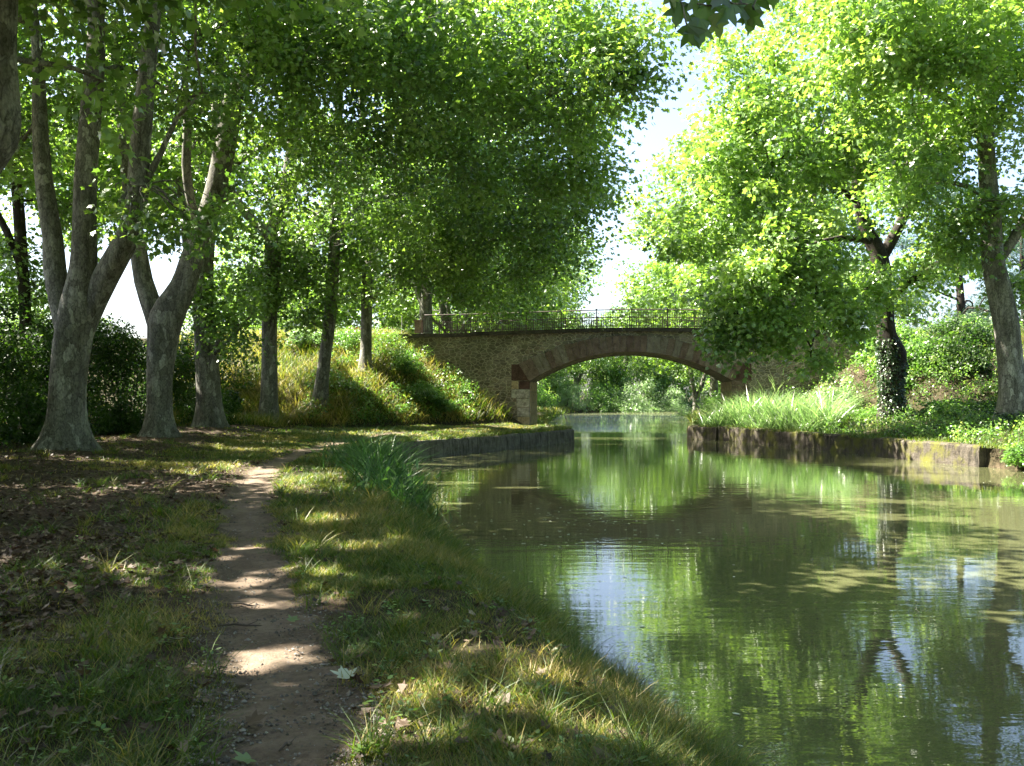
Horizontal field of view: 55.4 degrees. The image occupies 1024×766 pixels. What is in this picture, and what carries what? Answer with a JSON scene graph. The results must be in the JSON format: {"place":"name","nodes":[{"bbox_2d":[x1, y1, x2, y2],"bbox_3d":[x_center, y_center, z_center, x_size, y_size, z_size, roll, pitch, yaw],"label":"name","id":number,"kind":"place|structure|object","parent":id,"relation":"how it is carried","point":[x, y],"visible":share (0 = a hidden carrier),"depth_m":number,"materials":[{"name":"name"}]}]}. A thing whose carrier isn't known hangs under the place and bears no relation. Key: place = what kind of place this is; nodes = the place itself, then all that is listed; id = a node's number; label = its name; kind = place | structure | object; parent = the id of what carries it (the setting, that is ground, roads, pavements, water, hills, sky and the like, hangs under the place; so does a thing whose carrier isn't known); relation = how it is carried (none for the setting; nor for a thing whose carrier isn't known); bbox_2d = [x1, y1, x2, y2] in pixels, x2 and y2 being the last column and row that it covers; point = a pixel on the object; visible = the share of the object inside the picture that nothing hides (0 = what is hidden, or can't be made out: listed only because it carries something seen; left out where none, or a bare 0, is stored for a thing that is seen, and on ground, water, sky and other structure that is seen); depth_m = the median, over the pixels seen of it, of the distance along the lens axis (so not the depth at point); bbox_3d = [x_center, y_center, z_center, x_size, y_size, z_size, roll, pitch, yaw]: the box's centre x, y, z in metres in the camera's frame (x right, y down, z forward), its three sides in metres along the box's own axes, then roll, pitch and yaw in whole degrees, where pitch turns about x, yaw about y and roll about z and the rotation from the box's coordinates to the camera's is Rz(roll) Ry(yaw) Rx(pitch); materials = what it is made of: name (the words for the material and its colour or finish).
{"place":"outdoors","nodes":[
{"label":"outdoors","id":0,"kind":"place"},
{"bbox_2d":[194,412,542,765],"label":"path","id":1,"kind":"structure","parent":0,"point":[267,655],"depth_m":6.18,"materials":[{"name":"brown soil"}]},
{"bbox_2d":[208,621,261,626],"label":"twig","id":2,"kind":"object","parent":1,"relation":"on","point":[237,624],"visible":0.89,"depth_m":6.86,"materials":[{"name":"brown wood"}]},
{"bbox_2d":[229,674,246,684],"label":"fallen leaf","id":3,"kind":"object","parent":1,"relation":"on","point":[238,679],"visible":1,"depth_m":5.49,"materials":[{"name":"brown plant"}]},
{"bbox_2d":[223,601,255,605],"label":"twig","id":4,"kind":"object","parent":1,"relation":"on","point":[242,603],"visible":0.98,"depth_m":7.56,"materials":[{"name":"brown wood"}]},
{"bbox_2d":[233,750,256,763],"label":"fallen leaf","id":5,"kind":"object","parent":1,"relation":"on","point":[245,757],"visible":1,"depth_m":4.29,"materials":[{"name":"green plant"}]},
{"bbox_2d":[245,709,266,725],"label":"fallen leaf","id":6,"kind":"object","parent":1,"relation":"on","point":[255,717],"visible":1,"depth_m":4.77,"materials":[{"name":"brown plant"}]},
{"bbox_2d":[175,457,399,765],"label":"pebbles","id":7,"kind":"object","parent":1,"relation":"on","point":[223,759],"visible":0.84,"depth_m":5.27,"materials":[{"name":"grey gravel"}]},
{"bbox_2d":[278,736,296,751],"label":"twig","id":8,"kind":"object","parent":1,"relation":"on","point":[284,745],"visible":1,"depth_m":4.47,"materials":[{"name":"brown wood"}]},
{"bbox_2d":[286,614,298,621],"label":"fallen leaf","id":9,"kind":"object","parent":1,"relation":"on","point":[292,619],"visible":1,"depth_m":7.01,"materials":[{"name":"green plant"}]},
{"bbox_2d":[0,333,1023,765],"bbox_3d":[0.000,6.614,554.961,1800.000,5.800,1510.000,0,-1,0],"label":"ground","id":10,"kind":"structure","parent":0,"point":[994,461],"depth_m":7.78,"materials":[{"name":"green plant"}]},
{"bbox_2d":[0,170,33,331],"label":"tree","id":11,"kind":"object","parent":10,"relation":"on","point":[7,216],"visible":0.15,"depth_m":43.08,"materials":[{"name":"green plant"}]},
{"bbox_2d":[3,635,67,641],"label":"twig","id":12,"kind":"object","parent":10,"relation":"on","point":[37,638],"visible":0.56,"depth_m":6.20,"materials":[{"name":"brown wood"}]},
{"bbox_2d":[0,376,100,444],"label":"shrub","id":13,"kind":"object","parent":10,"relation":"on","point":[36,422],"visible":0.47,"depth_m":26.59,"materials":[{"name":"green plant"}]},
{"bbox_2d":[1,283,112,336],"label":"tree","id":14,"kind":"object","parent":10,"relation":"on","point":[36,312],"visible":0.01,"depth_m":76.43,"materials":[{"name":"green plant"}]},
{"bbox_2d":[46,703,68,716],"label":"fallen leaf","id":15,"kind":"object","parent":10,"relation":"on","point":[60,709],"visible":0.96,"depth_m":4.77,"materials":[{"name":"brown plant"}]},
{"bbox_2d":[0,77,116,417],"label":"elm tree","id":16,"kind":"object","parent":10,"relation":"on","point":[23,270],"visible":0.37,"depth_m":32.97,"materials":[{"name":"green plant"}]},
{"bbox_2d":[88,392,145,434],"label":"shrub","id":17,"kind":"object","parent":10,"relation":"on","point":[133,419],"visible":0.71,"depth_m":33.11,"materials":[{"name":"green plant"}]},
{"bbox_2d":[0,277,258,445],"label":"hedge","id":18,"kind":"object","parent":10,"relation":"on","point":[113,355],"visible":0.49,"depth_m":36.32,"materials":[{"name":"green plant"}]},
{"bbox_2d":[0,0,391,173],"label":"plane tree","id":19,"kind":"object","parent":10,"relation":"on","point":[10,110],"visible":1,"depth_m":13.00,"materials":[{"name":"green plant"}]},
{"bbox_2d":[172,385,246,413],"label":"shrub","id":20,"kind":"object","parent":10,"relation":"on","point":[236,396],"visible":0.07,"depth_m":43.38,"materials":[{"name":"green plant"}]},
{"bbox_2d":[176,380,246,424],"bbox_3d":[-12.146,1.102,39.816,3.037,2.527,3.035,0,-1,-10],"label":"shrub","id":21,"kind":"object","parent":10,"relation":"on","point":[231,411],"visible":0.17,"depth_m":39.66,"materials":[{"name":"green plant"}]},
{"bbox_2d":[0,0,423,451],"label":"plane tree","id":22,"kind":"object","parent":10,"relation":"on","point":[80,293],"visible":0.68,"depth_m":24.18,"materials":[{"name":"green plant"}]},
{"bbox_2d":[182,209,338,331],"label":"tree","id":23,"kind":"object","parent":10,"relation":"on","point":[233,243],"visible":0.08,"depth_m":77.44,"materials":[{"name":"green plant"}]},
{"bbox_2d":[188,240,391,331],"bbox_3d":[-14.684,-4.011,65.974,14.731,12.230,14.338,1,-1,-39],"label":"tree","id":24,"kind":"object","parent":10,"relation":"on","point":[339,325],"visible":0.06,"depth_m":62.64,"materials":[{"name":"green plant"}]},
{"bbox_2d":[280,328,335,348],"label":"shrub","id":25,"kind":"object","parent":10,"relation":"on","point":[303,341],"visible":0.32,"depth_m":50.27,"materials":[{"name":"green plant"}]},
{"bbox_2d":[0,89,619,408],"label":"plane tree","id":26,"kind":"object","parent":10,"relation":"on","point":[334,254],"visible":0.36,"depth_m":42.86,"materials":[{"name":"green plant"}]},
{"bbox_2d":[0,457,647,765],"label":"turf weeds","id":27,"kind":"object","parent":10,"relation":"on","point":[97,723],"visible":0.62,"depth_m":5.27,"materials":[{"name":"green plant"}]},
{"bbox_2d":[19,0,655,427],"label":"plane tree","id":28,"kind":"object","parent":10,"relation":"on","point":[563,178],"visible":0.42,"depth_m":33.73,"materials":[{"name":"green plant"}]},
{"bbox_2d":[172,326,513,426],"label":"dry grass","id":29,"kind":"structure","parent":10,"relation":"on","point":[254,418],"depth_m":46.85,"materials":[{"name":"green plant"}]},
{"bbox_2d":[0,430,689,765],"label":"fallen leaves","id":30,"kind":"object","parent":10,"relation":"on","point":[9,552],"depth_m":8.53,"materials":[{"name":"brown plant"}]},
{"bbox_2d":[52,1,642,417],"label":"plane tree","id":31,"kind":"object","parent":10,"relation":"on","point":[274,259],"visible":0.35,"depth_m":38.78,"materials":[{"name":"green plant"}]},
{"bbox_2d":[333,325,373,347],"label":"shrub","id":32,"kind":"object","parent":10,"relation":"on","point":[346,335],"visible":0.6,"depth_m":49.99,"materials":[{"name":"green plant"}]},
{"bbox_2d":[273,418,481,521],"bbox_3d":[-2.586,1.644,20.959,5.220,1.782,12.803,0,-1,-20],"label":"reed clump","id":33,"kind":"object","parent":10,"relation":"on","point":[369,460],"visible":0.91,"depth_m":18.50,"materials":[{"name":"green plant"}]},
{"bbox_2d":[296,325,479,424],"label":"weeds","id":34,"kind":"object","parent":10,"relation":"on","point":[462,382],"visible":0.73,"depth_m":46.73,"materials":[{"name":"green plant"}]},
{"bbox_2d":[357,460,444,510],"bbox_3d":[-2.072,1.748,16.701,1.510,0.940,1.793,-1,-1,41],"label":"waterside plant","id":35,"kind":"object","parent":10,"relation":"on","point":[408,476],"visible":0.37,"depth_m":16.54,"materials":[{"name":"green plant"}]},
{"bbox_2d":[386,341,425,375],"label":"shrub","id":36,"kind":"object","parent":10,"relation":"on","point":[405,358],"visible":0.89,"depth_m":48.28,"materials":[{"name":"green plant"}]},
{"bbox_2d":[110,0,706,437],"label":"plane tree","id":37,"kind":"object","parent":10,"relation":"on","point":[328,54],"visible":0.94,"depth_m":26.62,"materials":[{"name":"green plant"}]},
{"bbox_2d":[261,75,580,333],"bbox_3d":[-4.756,-10.235,62.523,19.270,21.749,19.719,1,-1,-38],"label":"plane tree","id":38,"kind":"object","parent":10,"relation":"on","point":[425,306],"visible":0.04,"depth_m":62.35,"materials":[{"name":"green plant"}]},
{"bbox_2d":[401,379,447,401],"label":"shrub","id":39,"kind":"object","parent":10,"relation":"on","point":[426,389],"visible":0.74,"depth_m":47.11,"materials":[{"name":"green plant"}]},
{"bbox_2d":[305,425,573,459],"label":"quay wall","id":40,"kind":"structure","parent":10,"relation":"on","point":[454,446],"depth_m":36.57,"materials":[{"name":"stone"}]},
{"bbox_2d":[433,399,464,412],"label":"shrub","id":41,"kind":"object","parent":10,"relation":"on","point":[449,405],"visible":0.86,"depth_m":47.28,"materials":[{"name":"green plant"}]},
{"bbox_2d":[303,90,607,371],"bbox_3d":[-2.679,-8.384,47.401,15.071,15.739,7.434,0,-1,0],"label":"plane tree","id":42,"kind":"object","parent":10,"relation":"on","point":[366,339],"visible":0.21,"depth_m":46.79,"materials":[{"name":"green plant"}]},
{"bbox_2d":[341,118,589,333],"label":"plane tree","id":43,"kind":"object","parent":10,"relation":"on","point":[392,319],"visible":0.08,"depth_m":66.69,"materials":[{"name":"green plant"}]},
{"bbox_2d":[377,211,591,333],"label":"plane tree","id":44,"kind":"object","parent":10,"relation":"on","point":[557,295],"visible":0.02,"depth_m":77.18,"materials":[{"name":"green plant"}]},
{"bbox_2d":[409,209,604,371],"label":"plane tree","id":45,"kind":"object","parent":10,"relation":"on","point":[582,293],"visible":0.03,"depth_m":88.94,"materials":[{"name":"green plant"}]},
{"bbox_2d":[537,379,560,409],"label":"shrub","id":46,"kind":"object","parent":10,"relation":"on","point":[545,401],"visible":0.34,"depth_m":106.39,"materials":[{"name":"green plant"}]},
{"bbox_2d":[537,369,569,404],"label":"shrub","id":47,"kind":"object","parent":10,"relation":"on","point":[553,390],"visible":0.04,"depth_m":122.18,"materials":[{"name":"green plant"}]},
{"bbox_2d":[536,328,589,396],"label":"broadleaf tree","id":48,"kind":"object","parent":10,"relation":"on","point":[567,372],"visible":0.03,"depth_m":119.58,"materials":[{"name":"green plant"}]},
{"bbox_2d":[549,374,595,411],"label":"shrub","id":49,"kind":"object","parent":10,"relation":"on","point":[565,398],"visible":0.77,"depth_m":117.51,"materials":[{"name":"green plant"}]},
{"bbox_2d":[538,257,619,386],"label":"plane tree","id":50,"kind":"object","parent":10,"relation":"on","point":[579,364],"visible":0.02,"depth_m":96.87,"materials":[{"name":"green plant"}]},
{"bbox_2d":[547,312,634,404],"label":"broadleaf tree","id":51,"kind":"object","parent":10,"relation":"on","point":[577,376],"visible":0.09,"depth_m":126.32,"materials":[{"name":"green plant"}]},
{"bbox_2d":[579,383,626,412],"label":"shrub","id":52,"kind":"object","parent":10,"relation":"on","point":[604,407],"visible":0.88,"depth_m":120.88,"materials":[{"name":"green plant"}]},
{"bbox_2d":[602,702,620,711],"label":"fallen leaf","id":53,"kind":"object","parent":10,"relation":"on","point":[611,707],"visible":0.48,"depth_m":5.03,"materials":[{"name":"green plant"}]},
{"bbox_2d":[583,357,644,405],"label":"shrub","id":54,"kind":"object","parent":10,"relation":"on","point":[621,375],"visible":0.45,"depth_m":127.15,"materials":[{"name":"green plant"}]},
{"bbox_2d":[568,303,667,398],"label":"broadleaf tree","id":55,"kind":"object","parent":10,"relation":"on","point":[646,375],"visible":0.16,"depth_m":129.58,"materials":[{"name":"green plant"}]},
{"bbox_2d":[606,377,659,412],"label":"shrub","id":56,"kind":"object","parent":10,"relation":"on","point":[641,407],"visible":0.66,"depth_m":121.47,"materials":[{"name":"green plant"}]},
{"bbox_2d":[396,308,872,425],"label":"stone bridge","id":57,"kind":"structure","parent":10,"relation":"on","point":[510,368],"depth_m":50.56,"materials":[{"name":"red stone"}]},
{"bbox_2d":[618,279,706,413],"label":"plane tree","id":58,"kind":"object","parent":10,"relation":"on","point":[695,393],"visible":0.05,"depth_m":97.90,"materials":[{"name":"green plant"}]},
{"bbox_2d":[631,365,694,406],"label":"shrub","id":59,"kind":"object","parent":10,"relation":"on","point":[664,390],"visible":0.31,"depth_m":131.59,"materials":[{"name":"green plant"}]},
{"bbox_2d":[622,356,709,397],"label":"broadleaf tree","id":60,"kind":"object","parent":10,"relation":"on","point":[698,378],"visible":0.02,"depth_m":135.39,"materials":[{"name":"green plant"}]},
{"bbox_2d":[644,385,691,411],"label":"shrub","id":61,"kind":"object","parent":10,"relation":"on","point":[674,406],"visible":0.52,"depth_m":125.48,"materials":[{"name":"green plant"}]},
{"bbox_2d":[623,241,735,398],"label":"plane tree","id":62,"kind":"object","parent":10,"relation":"on","point":[713,384],"depth_m":88.59,"materials":[{"name":"green plant"}]},
{"bbox_2d":[336,325,1023,449],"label":"bank grass","id":63,"kind":"structure","parent":10,"relation":"on","point":[947,439],"depth_m":37.41,"materials":[{"name":"green plant"}]},
{"bbox_2d":[671,408,690,415],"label":"shrub","id":64,"kind":"object","parent":10,"relation":"on","point":[682,412],"visible":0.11,"depth_m":100.10,"materials":[{"name":"green plant"}]},
{"bbox_2d":[666,363,720,394],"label":"plane tree","id":65,"kind":"object","parent":10,"relation":"on","point":[707,382],"visible":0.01,"depth_m":118.29,"materials":[{"name":"green plant"}]},
{"bbox_2d":[687,424,718,439],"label":"quay wall","id":66,"kind":"structure","parent":10,"relation":"on","point":[700,432],"depth_m":46.89,"materials":[{"name":"stone"}]},
{"bbox_2d":[691,382,720,409],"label":"shrub","id":67,"kind":"object","parent":10,"relation":"on","point":[705,393],"visible":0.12,"depth_m":94.27,"materials":[{"name":"green plant"}]},
{"bbox_2d":[698,390,720,411],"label":"shrub","id":68,"kind":"object","parent":10,"relation":"on","point":[718,395],"visible":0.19,"depth_m":83.66,"materials":[{"name":"green plant"}]},
{"bbox_2d":[662,0,779,49],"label":"plane tree","id":69,"kind":"object","parent":10,"relation":"on","point":[695,31],"visible":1,"depth_m":6.34,"materials":[{"name":"green plant"}]},
{"bbox_2d":[599,184,850,382],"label":"plane tree","id":70,"kind":"object","parent":10,"relation":"on","point":[633,280],"visible":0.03,"depth_m":78.56,"materials":[{"name":"green plant"}]},
{"bbox_2d":[607,126,870,392],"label":"plane tree","id":71,"kind":"object","parent":10,"relation":"on","point":[643,289],"visible":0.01,"depth_m":67.33,"materials":[{"name":"green plant"}]},
{"bbox_2d":[690,369,874,431],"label":"reeds","id":72,"kind":"object","parent":10,"relation":"on","point":[765,411],"visible":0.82,"depth_m":43.68,"materials":[{"name":"green plant"}]},
{"bbox_2d":[615,72,959,327],"bbox_3d":[15.736,-7.987,58.617,19.324,20.593,18.390,-1,-1,44],"label":"plane tree","id":73,"kind":"object","parent":10,"relation":"on","point":[696,271],"visible":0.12,"depth_m":57.59,"materials":[{"name":"green plant"}]},
{"bbox_2d":[635,0,1022,422],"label":"plane tree","id":74,"kind":"object","parent":10,"relation":"on","point":[849,310],"visible":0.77,"depth_m":37.25,"materials":[{"name":"green plant"}]},
{"bbox_2d":[800,375,866,418],"bbox_3d":[14.931,0.956,45.664,3.797,2.685,3.794,0,-1,29],"label":"shrub","id":75,"kind":"object","parent":10,"relation":"on","point":[842,388],"visible":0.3,"depth_m":45.04,"materials":[{"name":"green plant"}]},
{"bbox_2d":[718,426,992,466],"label":"quay wall","id":76,"kind":"structure","parent":10,"relation":"on","point":[961,454],"depth_m":34.55,"materials":[{"name":"stone"}]},
{"bbox_2d":[738,322,1023,443],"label":"ground cover","id":77,"kind":"object","parent":10,"relation":"on","point":[909,423],"visible":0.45,"depth_m":36.47,"materials":[{"name":"green plant"}]},
{"bbox_2d":[854,406,916,420],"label":"shrub","id":78,"kind":"object","parent":10,"relation":"on","point":[872,409],"visible":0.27,"depth_m":43.06,"materials":[{"name":"green plant"}]},
{"bbox_2d":[850,318,937,368],"bbox_3d":[18.665,-1.791,47.062,4.599,2.790,4.666,0,-1,14],"label":"shrub","id":79,"kind":"object","parent":10,"relation":"on","point":[905,335],"visible":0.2,"depth_m":46.67,"materials":[{"name":"green plant"}]},
{"bbox_2d":[779,0,1023,422],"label":"plane tree","id":80,"kind":"object","parent":10,"relation":"on","point":[978,53],"visible":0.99,"depth_m":32.81,"materials":[{"name":"green plant"}]},
{"bbox_2d":[785,312,1023,401],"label":"slope weeds","id":81,"kind":"object","parent":10,"relation":"on","point":[968,388],"visible":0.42,"depth_m":43.58,"materials":[{"name":"green plant"}]},
{"bbox_2d":[864,329,961,388],"bbox_3d":[18.474,-0.986,44.779,4.303,3.317,4.300,-1,-1,37],"label":"shrub","id":82,"kind":"object","parent":10,"relation":"on","point":[912,345],"visible":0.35,"depth_m":44.35,"materials":[{"name":"green plant"}]},
{"bbox_2d":[910,396,983,418],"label":"shrub","id":83,"kind":"object","parent":10,"relation":"on","point":[935,403],"visible":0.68,"depth_m":41.01,"materials":[{"name":"green plant"}]},
{"bbox_2d":[883,186,1023,331],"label":"broadleaf tree","id":84,"kind":"object","parent":10,"relation":"on","point":[962,308],"visible":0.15,"depth_m":71.93,"materials":[{"name":"green plant"}]},
{"bbox_2d":[912,323,996,378],"bbox_3d":[20.428,-1.363,44.959,4.047,2.685,4.050,0,-1,1],"label":"shrub","id":85,"kind":"object","parent":10,"relation":"on","point":[952,351],"visible":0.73,"depth_m":44.06,"materials":[{"name":"green plant"}]},
{"bbox_2d":[916,310,994,350],"bbox_3d":[21.558,-2.401,47.404,4.599,2.232,4.666,0,-1,22],"label":"shrub","id":86,"kind":"object","parent":10,"relation":"on","point":[980,330],"visible":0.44,"depth_m":46.51,"materials":[{"name":"green plant"}]},
{"bbox_2d":[913,312,1022,332],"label":"shrub","id":87,"kind":"object","parent":10,"relation":"on","point":[969,314],"visible":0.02,"depth_m":49.75,"materials":[{"name":"green plant"}]},
{"bbox_2d":[951,395,996,418],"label":"shrub","id":88,"kind":"object","parent":10,"relation":"on","point":[985,406],"visible":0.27,"depth_m":39.89,"materials":[{"name":"green plant"}]},
{"bbox_2d":[980,381,997,410],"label":"shrub","id":89,"kind":"object","parent":10,"relation":"on","point":[993,391],"visible":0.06,"depth_m":40.41,"materials":[{"name":"green plant"}]},
{"bbox_2d":[956,216,1023,330],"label":"tree","id":90,"kind":"object","parent":10,"relation":"on","point":[1021,257],"visible":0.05,"depth_m":80.04,"materials":[{"name":"green plant"}]},
{"bbox_2d":[991,411,1023,427],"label":"shrub","id":91,"kind":"object","parent":10,"relation":"on","point":[1006,417],"visible":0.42,"depth_m":34.62,"materials":[{"name":"green plant"}]},
{"bbox_2d":[1000,441,1023,466],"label":"shrub","id":92,"kind":"object","parent":10,"relation":"on","point":[1016,457],"visible":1,"depth_m":27.44,"materials":[{"name":"green plant"}]},
{"bbox_2d":[0,0,1023,395],"label":"sky","id":93,"kind":"structure","parent":0,"point":[124,302],"materials":[{"name":"white"}]},
{"bbox_2d":[405,411,1023,765],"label":"water","id":94,"kind":"structure","parent":0,"point":[864,624],"depth_m":11.68,"materials":[{"name":"green liquid"}]},
{"bbox_2d":[437,440,1008,745],"bbox_3d":[4.973,2.473,26.937,18.981,0.001,41.987,0,-1,0],"label":"floating debris","id":95,"kind":"object","parent":94,"relation":"on","point":[610,557],"visible":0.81,"depth_m":13.98,"materials":[{"name":"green plant"}]}
]}

